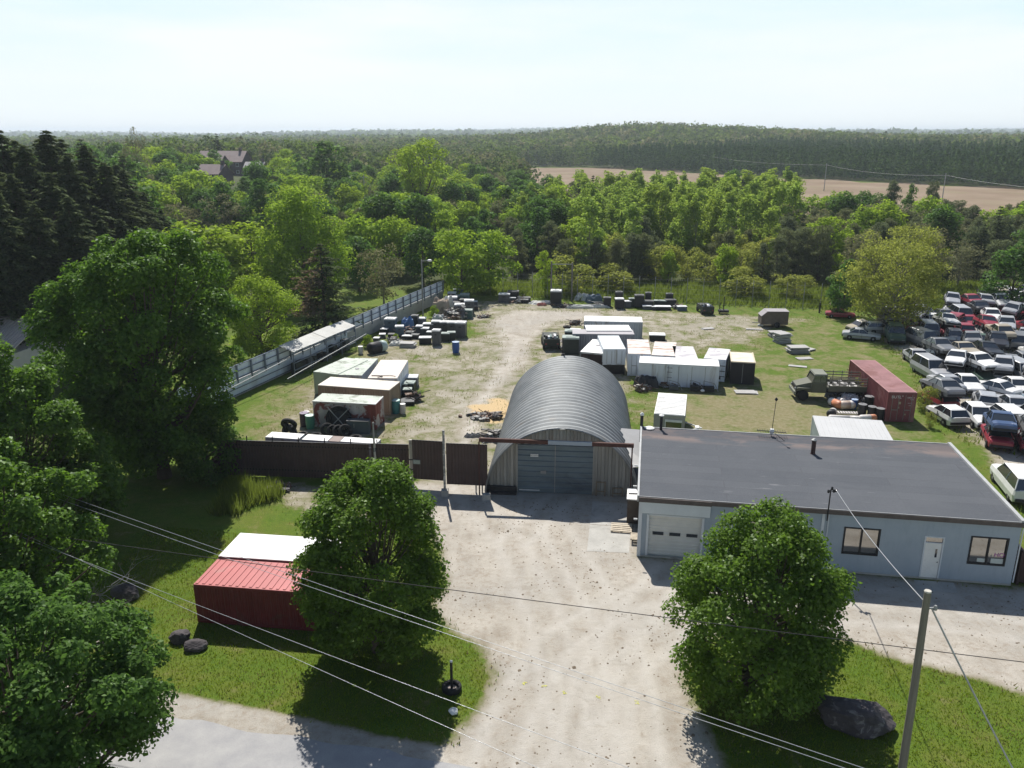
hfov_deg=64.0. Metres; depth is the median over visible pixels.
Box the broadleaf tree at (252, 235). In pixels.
[215,220,286,296]
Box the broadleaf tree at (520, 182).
[514,180,533,198]
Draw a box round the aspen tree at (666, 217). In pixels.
[659,198,677,239]
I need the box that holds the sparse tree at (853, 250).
[838,227,893,277]
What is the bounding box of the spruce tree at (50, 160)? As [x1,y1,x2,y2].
[26,130,106,222]
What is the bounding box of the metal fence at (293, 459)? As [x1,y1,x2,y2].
[217,436,409,477]
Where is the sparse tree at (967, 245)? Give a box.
[952,238,995,270]
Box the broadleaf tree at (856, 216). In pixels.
[842,210,887,255]
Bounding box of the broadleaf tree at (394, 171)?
[390,169,406,191]
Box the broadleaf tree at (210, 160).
[196,157,219,166]
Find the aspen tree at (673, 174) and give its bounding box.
[666,171,678,188]
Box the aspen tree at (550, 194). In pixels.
[540,186,561,201]
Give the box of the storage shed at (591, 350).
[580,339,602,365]
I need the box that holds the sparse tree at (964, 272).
[938,240,989,285]
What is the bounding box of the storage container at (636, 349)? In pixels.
[626,339,650,375]
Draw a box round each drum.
[299,411,308,426]
[305,414,314,428]
[358,346,362,353]
[392,399,399,413]
[400,403,405,413]
[452,341,458,352]
[852,398,857,408]
[857,403,866,415]
[864,395,872,409]
[867,405,876,414]
[876,407,884,420]
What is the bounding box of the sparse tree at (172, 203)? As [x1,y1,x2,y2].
[149,189,184,227]
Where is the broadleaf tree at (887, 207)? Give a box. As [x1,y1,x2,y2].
[847,199,909,245]
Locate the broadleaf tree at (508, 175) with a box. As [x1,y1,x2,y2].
[505,170,514,180]
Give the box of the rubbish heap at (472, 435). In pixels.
[464,433,480,437]
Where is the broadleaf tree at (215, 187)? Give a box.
[201,177,234,216]
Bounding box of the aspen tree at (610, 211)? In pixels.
[602,194,625,254]
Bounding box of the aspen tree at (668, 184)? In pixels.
[656,175,678,213]
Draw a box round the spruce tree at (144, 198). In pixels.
[137,191,189,283]
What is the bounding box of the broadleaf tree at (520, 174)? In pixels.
[508,169,530,180]
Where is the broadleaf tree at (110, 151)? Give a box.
[103,141,126,159]
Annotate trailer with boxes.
[368,360,408,393]
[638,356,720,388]
[653,393,701,428]
[752,308,788,327]
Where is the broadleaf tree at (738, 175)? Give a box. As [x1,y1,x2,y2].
[724,168,743,186]
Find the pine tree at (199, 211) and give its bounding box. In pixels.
[193,206,208,237]
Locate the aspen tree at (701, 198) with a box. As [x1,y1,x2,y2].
[691,187,711,255]
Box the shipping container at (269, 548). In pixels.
[218,533,342,562]
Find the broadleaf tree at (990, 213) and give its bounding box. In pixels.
[978,206,1011,227]
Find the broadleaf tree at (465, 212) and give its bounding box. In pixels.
[450,201,491,241]
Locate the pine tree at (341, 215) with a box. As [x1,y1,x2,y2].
[333,211,347,226]
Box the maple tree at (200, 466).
[174,415,250,486]
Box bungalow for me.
[0,316,79,381]
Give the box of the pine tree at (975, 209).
[960,205,984,227]
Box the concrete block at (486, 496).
[482,493,490,500]
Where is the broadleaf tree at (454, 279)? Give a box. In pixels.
[429,229,493,293]
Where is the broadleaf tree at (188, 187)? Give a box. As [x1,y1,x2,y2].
[162,174,199,224]
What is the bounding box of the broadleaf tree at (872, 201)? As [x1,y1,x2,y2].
[864,192,890,208]
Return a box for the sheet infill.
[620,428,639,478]
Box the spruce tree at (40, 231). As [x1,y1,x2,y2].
[2,204,79,379]
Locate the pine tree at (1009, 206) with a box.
[1004,204,1012,209]
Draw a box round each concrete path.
[587,501,630,552]
[914,580,957,592]
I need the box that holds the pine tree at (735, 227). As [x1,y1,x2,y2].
[729,217,740,236]
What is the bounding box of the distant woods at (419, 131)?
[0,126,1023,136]
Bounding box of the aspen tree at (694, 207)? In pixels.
[684,195,706,259]
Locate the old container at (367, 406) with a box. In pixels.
[312,393,384,429]
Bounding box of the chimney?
[810,438,816,454]
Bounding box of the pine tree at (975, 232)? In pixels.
[953,225,989,278]
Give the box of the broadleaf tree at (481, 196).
[467,184,491,207]
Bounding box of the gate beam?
[478,437,633,494]
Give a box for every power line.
[0,528,1023,662]
[12,533,628,767]
[26,535,537,767]
[49,495,843,767]
[51,490,862,767]
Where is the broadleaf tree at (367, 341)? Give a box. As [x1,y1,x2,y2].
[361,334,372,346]
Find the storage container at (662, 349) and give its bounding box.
[651,341,676,357]
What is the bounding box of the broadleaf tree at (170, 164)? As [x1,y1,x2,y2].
[148,159,178,174]
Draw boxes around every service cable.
[836,490,922,599]
[931,609,1012,767]
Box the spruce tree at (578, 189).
[574,180,580,196]
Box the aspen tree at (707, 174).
[698,168,715,190]
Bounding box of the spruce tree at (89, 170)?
[71,145,144,230]
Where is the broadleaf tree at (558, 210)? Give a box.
[528,198,571,251]
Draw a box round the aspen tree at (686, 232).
[667,197,692,260]
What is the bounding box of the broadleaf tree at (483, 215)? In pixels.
[461,209,506,247]
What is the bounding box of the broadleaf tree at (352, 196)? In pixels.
[332,182,368,213]
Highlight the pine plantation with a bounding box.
[589,134,1023,185]
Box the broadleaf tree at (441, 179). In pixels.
[431,178,445,186]
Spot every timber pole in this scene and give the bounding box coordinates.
[550,261,571,295]
[571,262,572,301]
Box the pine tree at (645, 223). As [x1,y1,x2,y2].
[633,215,659,244]
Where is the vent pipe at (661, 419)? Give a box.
[659,414,663,429]
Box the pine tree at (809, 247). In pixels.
[798,228,820,271]
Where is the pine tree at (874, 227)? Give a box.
[858,225,878,253]
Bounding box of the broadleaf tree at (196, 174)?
[160,169,220,222]
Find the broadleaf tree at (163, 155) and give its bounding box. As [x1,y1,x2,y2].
[151,151,178,167]
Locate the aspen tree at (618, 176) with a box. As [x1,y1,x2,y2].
[612,171,630,188]
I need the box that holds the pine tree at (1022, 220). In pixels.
[1012,217,1023,264]
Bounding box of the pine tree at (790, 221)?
[769,215,797,269]
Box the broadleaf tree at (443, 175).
[432,164,461,182]
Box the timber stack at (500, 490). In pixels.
[486,485,516,494]
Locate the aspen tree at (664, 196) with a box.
[650,182,675,246]
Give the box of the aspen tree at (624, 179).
[615,177,633,199]
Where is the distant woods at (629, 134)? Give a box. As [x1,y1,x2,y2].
[0,121,1023,162]
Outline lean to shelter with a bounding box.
[279,321,356,375]
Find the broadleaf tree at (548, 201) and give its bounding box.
[525,198,566,244]
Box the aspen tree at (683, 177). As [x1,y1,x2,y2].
[677,170,688,182]
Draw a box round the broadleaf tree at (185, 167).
[170,163,205,187]
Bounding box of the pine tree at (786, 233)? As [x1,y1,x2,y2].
[768,229,796,271]
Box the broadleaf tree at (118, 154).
[113,149,144,168]
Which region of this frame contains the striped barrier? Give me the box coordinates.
[837,411,857,414]
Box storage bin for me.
[627,488,638,523]
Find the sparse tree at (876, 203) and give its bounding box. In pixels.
[865,197,885,208]
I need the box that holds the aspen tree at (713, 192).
[699,186,723,235]
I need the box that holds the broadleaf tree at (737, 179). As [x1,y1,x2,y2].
[720,170,739,184]
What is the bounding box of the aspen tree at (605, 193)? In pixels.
[601,186,612,208]
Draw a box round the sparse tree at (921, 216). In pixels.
[892,203,929,234]
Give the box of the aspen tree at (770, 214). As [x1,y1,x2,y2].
[755,206,781,254]
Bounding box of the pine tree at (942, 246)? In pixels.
[925,232,946,263]
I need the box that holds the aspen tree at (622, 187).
[617,182,630,198]
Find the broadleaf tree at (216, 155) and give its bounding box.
[207,150,232,167]
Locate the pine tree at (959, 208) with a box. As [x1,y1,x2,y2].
[954,200,967,219]
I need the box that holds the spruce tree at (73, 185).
[45,155,116,248]
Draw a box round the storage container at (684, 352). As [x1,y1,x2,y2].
[672,346,697,358]
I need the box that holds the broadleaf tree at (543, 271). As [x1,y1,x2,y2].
[533,250,557,296]
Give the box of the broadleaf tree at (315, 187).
[300,175,335,199]
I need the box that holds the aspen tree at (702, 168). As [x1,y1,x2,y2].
[695,167,715,186]
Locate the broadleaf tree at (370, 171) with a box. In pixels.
[359,165,378,188]
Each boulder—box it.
[110,583,138,601]
[168,629,190,644]
[184,638,207,652]
[448,707,457,714]
[817,695,895,739]
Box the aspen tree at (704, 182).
[695,174,712,193]
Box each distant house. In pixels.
[197,161,234,185]
[200,148,252,175]
[243,158,266,169]
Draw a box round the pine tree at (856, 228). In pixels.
[837,221,867,273]
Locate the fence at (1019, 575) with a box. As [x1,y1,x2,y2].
[1012,544,1023,584]
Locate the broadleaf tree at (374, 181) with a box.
[372,175,384,189]
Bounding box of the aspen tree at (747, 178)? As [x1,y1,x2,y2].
[739,169,758,191]
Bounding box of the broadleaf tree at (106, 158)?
[97,153,109,162]
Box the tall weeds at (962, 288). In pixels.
[427,278,1018,311]
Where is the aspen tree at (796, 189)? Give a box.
[782,181,807,231]
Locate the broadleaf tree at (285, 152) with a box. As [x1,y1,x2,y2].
[272,148,304,172]
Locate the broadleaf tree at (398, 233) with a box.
[371,215,426,273]
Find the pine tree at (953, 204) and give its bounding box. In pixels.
[946,201,957,212]
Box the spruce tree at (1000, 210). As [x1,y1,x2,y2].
[988,206,1005,242]
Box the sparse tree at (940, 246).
[902,222,948,280]
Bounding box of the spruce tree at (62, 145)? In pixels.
[53,139,83,171]
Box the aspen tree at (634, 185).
[622,181,643,209]
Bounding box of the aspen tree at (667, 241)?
[664,239,670,247]
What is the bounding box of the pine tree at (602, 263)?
[598,245,606,275]
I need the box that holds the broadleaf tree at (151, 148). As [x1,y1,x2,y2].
[142,146,160,155]
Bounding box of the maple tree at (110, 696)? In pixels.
[0,568,179,767]
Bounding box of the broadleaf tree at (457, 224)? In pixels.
[449,200,479,239]
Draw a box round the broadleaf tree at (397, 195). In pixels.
[372,191,418,249]
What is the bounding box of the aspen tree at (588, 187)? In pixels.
[578,182,596,194]
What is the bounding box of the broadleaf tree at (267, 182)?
[251,176,276,192]
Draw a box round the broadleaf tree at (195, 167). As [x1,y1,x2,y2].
[182,164,205,187]
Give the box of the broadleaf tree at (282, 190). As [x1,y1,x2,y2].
[270,182,310,222]
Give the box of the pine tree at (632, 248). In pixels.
[617,232,649,280]
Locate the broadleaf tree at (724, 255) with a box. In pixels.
[712,242,743,283]
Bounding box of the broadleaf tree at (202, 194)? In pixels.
[178,187,219,225]
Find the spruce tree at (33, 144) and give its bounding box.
[28,139,48,170]
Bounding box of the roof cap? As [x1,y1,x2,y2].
[645,426,653,429]
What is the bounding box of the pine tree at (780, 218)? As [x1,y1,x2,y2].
[773,216,801,246]
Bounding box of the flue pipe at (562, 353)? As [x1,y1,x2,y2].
[561,338,563,355]
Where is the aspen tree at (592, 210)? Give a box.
[570,196,607,274]
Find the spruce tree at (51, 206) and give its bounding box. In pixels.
[28,172,116,322]
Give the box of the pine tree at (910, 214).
[896,210,916,238]
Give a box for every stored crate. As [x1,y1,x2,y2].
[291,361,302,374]
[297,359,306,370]
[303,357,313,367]
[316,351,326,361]
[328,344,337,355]
[337,346,344,352]
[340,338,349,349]
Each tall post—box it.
[372,422,375,458]
[409,439,413,480]
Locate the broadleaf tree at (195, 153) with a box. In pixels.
[190,152,205,163]
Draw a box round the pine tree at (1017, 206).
[1011,202,1023,209]
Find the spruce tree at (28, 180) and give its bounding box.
[0,145,89,235]
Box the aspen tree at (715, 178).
[709,172,720,188]
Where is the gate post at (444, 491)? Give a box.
[441,430,448,496]
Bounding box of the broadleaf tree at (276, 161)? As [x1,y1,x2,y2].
[266,157,299,177]
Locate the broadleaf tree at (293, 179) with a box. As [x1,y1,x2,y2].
[268,174,326,207]
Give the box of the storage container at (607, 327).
[584,325,631,330]
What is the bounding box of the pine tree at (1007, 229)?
[989,215,1017,257]
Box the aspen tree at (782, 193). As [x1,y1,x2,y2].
[761,181,792,238]
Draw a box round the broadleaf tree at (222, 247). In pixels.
[158,219,272,306]
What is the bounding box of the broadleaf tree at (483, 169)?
[472,164,487,182]
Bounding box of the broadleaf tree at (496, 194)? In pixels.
[487,185,514,220]
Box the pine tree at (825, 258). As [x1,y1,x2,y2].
[803,224,838,281]
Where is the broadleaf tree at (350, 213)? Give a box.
[344,199,375,225]
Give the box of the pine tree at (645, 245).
[627,232,655,280]
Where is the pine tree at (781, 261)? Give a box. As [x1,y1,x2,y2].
[770,247,790,272]
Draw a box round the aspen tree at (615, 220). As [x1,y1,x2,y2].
[608,206,630,243]
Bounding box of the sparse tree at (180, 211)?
[163,204,197,227]
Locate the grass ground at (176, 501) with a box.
[0,141,1023,767]
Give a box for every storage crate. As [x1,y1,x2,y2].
[373,337,379,341]
[379,333,385,338]
[380,328,388,333]
[384,317,396,331]
[395,325,403,336]
[401,381,407,393]
[401,398,413,405]
[402,334,411,339]
[402,387,411,397]
[405,374,418,386]
[406,380,415,392]
[410,333,419,338]
[411,314,418,325]
[415,325,422,334]
[418,317,425,324]
[419,336,431,343]
[420,327,429,335]
[422,322,432,330]
[426,330,431,335]
[431,320,439,328]
[431,328,440,345]
[440,320,447,331]
[441,332,449,341]
[447,291,455,295]
[447,320,455,330]
[447,331,455,340]
[453,288,463,293]
[454,303,464,318]
[454,320,466,337]
[460,293,469,298]
[464,299,473,313]
[464,309,472,318]
[498,292,509,302]
[507,290,518,298]
[517,298,528,302]
[521,296,530,301]
[550,289,561,305]
[562,335,579,354]
[564,329,571,334]
[603,296,610,306]
[614,297,623,308]
[615,291,622,296]
[624,300,631,307]
[628,297,634,306]
[634,294,644,306]
[642,305,653,309]
[643,300,653,304]
[645,292,651,299]
[649,332,665,340]
[652,305,670,309]
[654,299,666,304]
[664,298,676,305]
[665,293,672,298]
[676,305,686,310]
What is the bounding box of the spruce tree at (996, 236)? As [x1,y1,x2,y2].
[990,212,1006,270]
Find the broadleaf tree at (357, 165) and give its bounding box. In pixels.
[346,159,363,172]
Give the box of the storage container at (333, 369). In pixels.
[313,357,367,393]
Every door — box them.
[518,444,554,492]
[555,445,592,493]
[629,355,638,373]
[647,515,701,557]
[886,394,902,419]
[899,395,915,419]
[920,543,941,577]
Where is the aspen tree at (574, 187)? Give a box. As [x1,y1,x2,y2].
[571,173,582,198]
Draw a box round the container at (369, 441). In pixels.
[340,437,380,460]
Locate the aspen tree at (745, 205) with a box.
[734,193,757,249]
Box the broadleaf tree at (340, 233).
[326,220,363,259]
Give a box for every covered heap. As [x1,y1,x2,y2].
[585,293,602,302]
[633,375,658,388]
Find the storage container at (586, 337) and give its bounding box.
[572,329,633,352]
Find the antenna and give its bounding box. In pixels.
[757,397,785,440]
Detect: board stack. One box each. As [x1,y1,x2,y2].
[282,485,289,491]
[399,341,416,347]
[734,390,757,393]
[767,330,781,336]
[772,331,792,343]
[784,345,809,353]
[788,364,806,367]
[795,357,812,359]
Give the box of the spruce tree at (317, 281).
[276,243,368,343]
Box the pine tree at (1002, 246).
[978,239,1019,282]
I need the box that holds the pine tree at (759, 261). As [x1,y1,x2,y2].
[751,242,770,280]
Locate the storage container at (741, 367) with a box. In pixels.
[728,351,755,384]
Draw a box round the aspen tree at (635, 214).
[619,202,643,267]
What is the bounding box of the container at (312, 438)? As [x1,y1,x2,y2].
[302,434,332,442]
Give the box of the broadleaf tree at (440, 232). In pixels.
[423,228,476,275]
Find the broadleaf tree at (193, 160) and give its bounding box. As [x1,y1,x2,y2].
[183,153,206,171]
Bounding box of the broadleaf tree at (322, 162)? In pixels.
[285,140,372,190]
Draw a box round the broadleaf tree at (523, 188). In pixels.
[516,185,535,200]
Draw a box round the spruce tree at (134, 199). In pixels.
[114,170,191,314]
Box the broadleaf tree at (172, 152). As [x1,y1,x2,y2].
[158,147,184,165]
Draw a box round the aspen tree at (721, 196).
[703,190,726,233]
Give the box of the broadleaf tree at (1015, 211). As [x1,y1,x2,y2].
[1008,201,1023,242]
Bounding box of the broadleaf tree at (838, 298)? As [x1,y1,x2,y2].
[824,258,867,312]
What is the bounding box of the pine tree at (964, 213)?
[957,208,973,235]
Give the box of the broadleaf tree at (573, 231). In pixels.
[551,216,607,272]
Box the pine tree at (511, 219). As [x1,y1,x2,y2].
[498,216,520,255]
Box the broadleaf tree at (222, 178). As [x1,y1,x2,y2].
[215,175,235,192]
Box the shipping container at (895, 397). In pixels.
[848,360,917,421]
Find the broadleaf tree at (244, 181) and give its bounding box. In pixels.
[233,176,259,200]
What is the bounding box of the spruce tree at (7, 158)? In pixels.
[0,130,33,195]
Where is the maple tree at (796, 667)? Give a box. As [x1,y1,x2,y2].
[660,494,861,728]
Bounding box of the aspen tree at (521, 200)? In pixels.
[509,191,530,219]
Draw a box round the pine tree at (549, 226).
[536,219,558,269]
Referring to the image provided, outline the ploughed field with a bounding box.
[530,168,1023,224]
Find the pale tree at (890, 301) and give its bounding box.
[831,223,952,327]
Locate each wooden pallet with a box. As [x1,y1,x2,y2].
[611,522,631,533]
[630,532,637,539]
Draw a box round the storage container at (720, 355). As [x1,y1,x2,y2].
[704,348,730,381]
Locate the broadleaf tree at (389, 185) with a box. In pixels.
[374,172,405,199]
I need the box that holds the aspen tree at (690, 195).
[672,187,701,260]
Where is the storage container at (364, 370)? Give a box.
[338,358,377,378]
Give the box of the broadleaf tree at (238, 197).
[214,190,264,233]
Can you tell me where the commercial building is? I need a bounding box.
[633,426,1023,585]
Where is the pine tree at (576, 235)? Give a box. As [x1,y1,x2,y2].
[571,233,586,272]
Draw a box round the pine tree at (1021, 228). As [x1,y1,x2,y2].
[1012,223,1023,247]
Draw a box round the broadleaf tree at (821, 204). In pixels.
[801,194,828,219]
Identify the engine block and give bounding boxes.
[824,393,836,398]
[841,393,858,400]
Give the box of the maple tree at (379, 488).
[283,456,450,665]
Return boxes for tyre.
[281,418,296,429]
[282,424,296,432]
[283,423,294,432]
[320,423,332,434]
[327,425,338,435]
[332,425,344,435]
[338,424,351,436]
[442,679,461,695]
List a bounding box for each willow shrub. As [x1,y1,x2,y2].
[552,246,583,278]
[552,255,598,296]
[592,262,634,292]
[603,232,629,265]
[642,244,684,280]
[644,246,666,279]
[674,253,695,280]
[677,247,700,273]
[689,245,709,269]
[690,251,720,284]
[718,266,767,297]
[722,243,756,283]
[735,234,759,266]
[736,229,764,242]
[741,236,774,273]
[772,273,817,297]
[914,386,940,409]
[924,411,936,427]
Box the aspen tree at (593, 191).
[588,183,605,227]
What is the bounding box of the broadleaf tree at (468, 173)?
[461,164,481,186]
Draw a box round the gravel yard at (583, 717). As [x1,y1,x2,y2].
[67,301,1023,767]
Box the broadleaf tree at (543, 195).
[529,193,553,218]
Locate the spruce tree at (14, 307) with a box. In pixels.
[0,194,68,368]
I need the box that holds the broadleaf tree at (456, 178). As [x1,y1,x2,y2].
[444,172,467,185]
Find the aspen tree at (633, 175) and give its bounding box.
[628,167,643,200]
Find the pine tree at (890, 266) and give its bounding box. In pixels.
[876,245,902,277]
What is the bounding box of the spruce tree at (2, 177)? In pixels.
[0,172,26,268]
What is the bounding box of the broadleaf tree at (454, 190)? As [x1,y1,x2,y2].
[433,180,474,209]
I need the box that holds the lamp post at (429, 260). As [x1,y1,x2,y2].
[421,259,431,316]
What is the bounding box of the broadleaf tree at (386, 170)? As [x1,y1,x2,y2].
[381,166,393,175]
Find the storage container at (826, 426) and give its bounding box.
[810,415,892,439]
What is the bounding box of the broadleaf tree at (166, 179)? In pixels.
[157,171,191,204]
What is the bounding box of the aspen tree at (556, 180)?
[553,174,564,192]
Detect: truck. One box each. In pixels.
[541,332,559,348]
[597,336,625,374]
[696,302,713,313]
[789,369,867,400]
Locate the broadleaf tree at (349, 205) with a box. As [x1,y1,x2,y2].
[342,203,354,216]
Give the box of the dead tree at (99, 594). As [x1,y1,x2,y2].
[40,549,154,656]
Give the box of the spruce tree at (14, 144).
[5,140,25,176]
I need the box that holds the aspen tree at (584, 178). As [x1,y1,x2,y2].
[576,175,593,193]
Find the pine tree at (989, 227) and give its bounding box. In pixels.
[985,216,995,233]
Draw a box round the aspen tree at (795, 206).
[787,196,803,224]
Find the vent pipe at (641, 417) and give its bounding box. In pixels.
[638,412,643,467]
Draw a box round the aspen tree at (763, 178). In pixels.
[758,172,771,184]
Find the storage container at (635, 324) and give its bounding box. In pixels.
[584,316,642,339]
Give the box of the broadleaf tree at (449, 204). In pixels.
[433,201,456,219]
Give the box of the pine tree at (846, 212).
[835,207,852,242]
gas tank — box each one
[826,408,836,416]
[827,397,840,408]
[828,415,858,418]
[836,397,846,400]
[841,400,855,409]
[859,414,876,419]
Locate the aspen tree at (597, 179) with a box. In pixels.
[592,176,602,190]
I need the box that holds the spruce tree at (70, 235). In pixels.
[40,196,116,334]
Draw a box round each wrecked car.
[825,308,855,318]
[842,327,880,341]
[845,319,867,329]
[864,321,885,332]
[876,312,900,323]
[884,321,905,344]
[902,318,915,329]
[902,348,926,360]
[905,326,937,346]
[906,304,928,318]
[910,353,952,375]
[915,318,940,336]
[919,377,966,397]
[919,391,959,405]
[920,337,956,354]
[924,404,969,425]
[925,313,935,318]
[925,348,947,359]
[925,374,966,391]
[931,312,961,327]
[934,308,951,312]
[937,322,954,336]
[943,291,960,304]
[943,349,967,368]
[944,327,962,340]
[944,337,956,342]
[946,304,972,314]
[946,365,965,373]
[950,311,965,321]
[952,341,979,351]
[954,322,975,331]
[954,373,985,393]
[960,293,981,303]
[960,331,982,341]
[960,400,989,427]
[965,314,975,324]
[965,364,996,380]
[966,300,990,313]
[966,351,1001,371]
[971,390,999,405]
[972,314,998,328]
[972,340,1005,356]
[974,324,985,332]
[977,293,994,306]
[979,424,1014,450]
[980,307,1000,318]
[980,378,1022,394]
[982,283,1009,293]
[982,410,1017,434]
[984,323,1016,338]
[985,330,1009,349]
[988,403,1023,427]
[990,462,1023,502]
[991,293,1009,307]
[991,354,1014,374]
[993,372,1014,376]
[997,315,1016,329]
[997,376,1023,394]
[997,394,1023,405]
[1001,300,1023,316]
[1001,313,1022,320]
[1009,330,1023,349]
[1012,350,1023,357]
[1012,428,1023,451]
[1013,356,1023,376]
[1016,320,1023,327]
[1016,414,1023,437]
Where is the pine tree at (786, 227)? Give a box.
[780,226,795,269]
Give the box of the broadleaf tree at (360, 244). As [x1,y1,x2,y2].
[339,236,383,291]
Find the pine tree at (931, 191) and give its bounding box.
[925,181,939,207]
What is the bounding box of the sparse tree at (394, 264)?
[353,243,405,303]
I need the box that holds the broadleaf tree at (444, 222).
[418,208,463,261]
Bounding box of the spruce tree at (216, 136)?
[213,133,222,150]
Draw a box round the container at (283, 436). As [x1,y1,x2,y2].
[265,432,304,441]
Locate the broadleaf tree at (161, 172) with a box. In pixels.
[150,165,171,180]
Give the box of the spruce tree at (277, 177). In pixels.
[269,168,278,181]
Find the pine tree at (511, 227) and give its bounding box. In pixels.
[501,223,518,260]
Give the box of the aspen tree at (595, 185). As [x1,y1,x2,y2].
[594,181,602,191]
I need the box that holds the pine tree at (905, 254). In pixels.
[892,237,912,270]
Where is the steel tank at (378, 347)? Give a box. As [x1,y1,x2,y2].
[366,340,387,353]
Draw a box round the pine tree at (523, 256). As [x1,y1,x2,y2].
[508,235,529,277]
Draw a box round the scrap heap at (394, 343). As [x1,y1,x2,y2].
[388,340,400,345]
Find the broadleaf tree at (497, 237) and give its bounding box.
[455,230,522,292]
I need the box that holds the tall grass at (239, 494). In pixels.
[202,468,285,516]
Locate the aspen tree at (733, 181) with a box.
[717,174,739,205]
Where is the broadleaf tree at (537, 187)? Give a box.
[516,179,543,198]
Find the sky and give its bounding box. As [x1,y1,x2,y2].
[0,0,1023,133]
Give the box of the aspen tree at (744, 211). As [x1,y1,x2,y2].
[737,194,753,228]
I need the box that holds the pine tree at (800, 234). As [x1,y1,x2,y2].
[789,226,825,277]
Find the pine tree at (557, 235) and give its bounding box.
[537,225,570,272]
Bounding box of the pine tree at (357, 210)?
[352,208,375,247]
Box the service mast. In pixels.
[826,487,836,520]
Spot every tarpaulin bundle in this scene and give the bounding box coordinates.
[401,316,414,329]
[432,297,449,314]
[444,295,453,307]
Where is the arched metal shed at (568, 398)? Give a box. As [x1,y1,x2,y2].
[484,356,637,495]
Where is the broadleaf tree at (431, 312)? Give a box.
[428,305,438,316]
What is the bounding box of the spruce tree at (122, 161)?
[118,155,135,180]
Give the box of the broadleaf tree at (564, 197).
[541,184,574,209]
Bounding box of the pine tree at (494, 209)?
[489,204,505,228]
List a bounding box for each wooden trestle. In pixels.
[595,481,605,496]
[612,487,622,496]
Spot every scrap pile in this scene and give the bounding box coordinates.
[267,480,296,491]
[386,335,402,342]
[404,326,415,332]
[404,384,430,402]
[441,308,452,316]
[447,309,461,319]
[449,304,466,319]
[458,409,503,420]
[474,313,490,318]
[475,410,503,419]
[478,428,500,443]
[509,294,524,303]
[551,302,572,307]
[567,319,583,324]
[631,381,658,391]
[659,382,679,387]
[828,392,856,398]
[857,393,864,406]
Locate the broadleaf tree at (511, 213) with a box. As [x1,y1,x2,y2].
[496,205,527,230]
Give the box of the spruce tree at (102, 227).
[91,219,146,304]
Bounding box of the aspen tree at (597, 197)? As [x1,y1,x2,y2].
[592,192,608,230]
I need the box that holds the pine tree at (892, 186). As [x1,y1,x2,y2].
[885,179,902,203]
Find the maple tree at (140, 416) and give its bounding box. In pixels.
[14,227,252,480]
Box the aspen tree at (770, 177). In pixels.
[758,174,777,195]
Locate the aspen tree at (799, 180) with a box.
[791,175,806,198]
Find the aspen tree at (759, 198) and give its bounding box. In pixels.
[750,191,770,251]
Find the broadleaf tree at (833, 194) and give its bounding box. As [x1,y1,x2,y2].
[809,190,849,216]
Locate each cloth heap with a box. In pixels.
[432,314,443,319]
[574,293,587,300]
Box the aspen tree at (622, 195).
[619,189,630,207]
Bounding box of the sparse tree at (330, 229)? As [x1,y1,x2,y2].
[312,215,347,250]
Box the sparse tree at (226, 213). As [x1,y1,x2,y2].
[192,193,247,239]
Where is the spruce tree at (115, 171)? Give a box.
[109,165,180,302]
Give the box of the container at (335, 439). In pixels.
[328,436,343,442]
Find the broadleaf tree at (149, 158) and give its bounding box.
[117,146,153,164]
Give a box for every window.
[841,527,881,555]
[966,536,1009,566]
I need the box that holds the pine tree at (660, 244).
[655,241,671,269]
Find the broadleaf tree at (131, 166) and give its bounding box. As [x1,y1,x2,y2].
[98,154,157,198]
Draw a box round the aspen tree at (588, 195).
[569,188,600,238]
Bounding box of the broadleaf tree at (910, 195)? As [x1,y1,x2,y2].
[898,183,918,210]
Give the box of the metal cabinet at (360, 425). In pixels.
[346,418,370,433]
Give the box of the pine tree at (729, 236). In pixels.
[714,229,742,276]
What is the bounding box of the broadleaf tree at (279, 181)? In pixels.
[266,177,288,193]
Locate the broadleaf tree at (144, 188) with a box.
[98,175,177,229]
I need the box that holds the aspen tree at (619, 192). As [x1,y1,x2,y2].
[603,181,622,217]
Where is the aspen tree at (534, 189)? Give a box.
[526,182,536,200]
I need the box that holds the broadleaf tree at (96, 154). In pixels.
[69,143,104,161]
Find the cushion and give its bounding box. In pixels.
[537,302,546,305]
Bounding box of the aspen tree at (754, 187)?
[748,177,763,228]
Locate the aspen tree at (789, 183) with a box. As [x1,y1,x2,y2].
[780,180,803,202]
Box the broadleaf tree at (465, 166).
[453,163,477,173]
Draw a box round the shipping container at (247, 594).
[193,558,337,630]
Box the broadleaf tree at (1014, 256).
[977,243,1023,301]
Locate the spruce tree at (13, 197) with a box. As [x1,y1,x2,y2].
[0,173,52,293]
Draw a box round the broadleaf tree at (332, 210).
[308,198,337,240]
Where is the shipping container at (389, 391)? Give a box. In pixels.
[318,377,400,414]

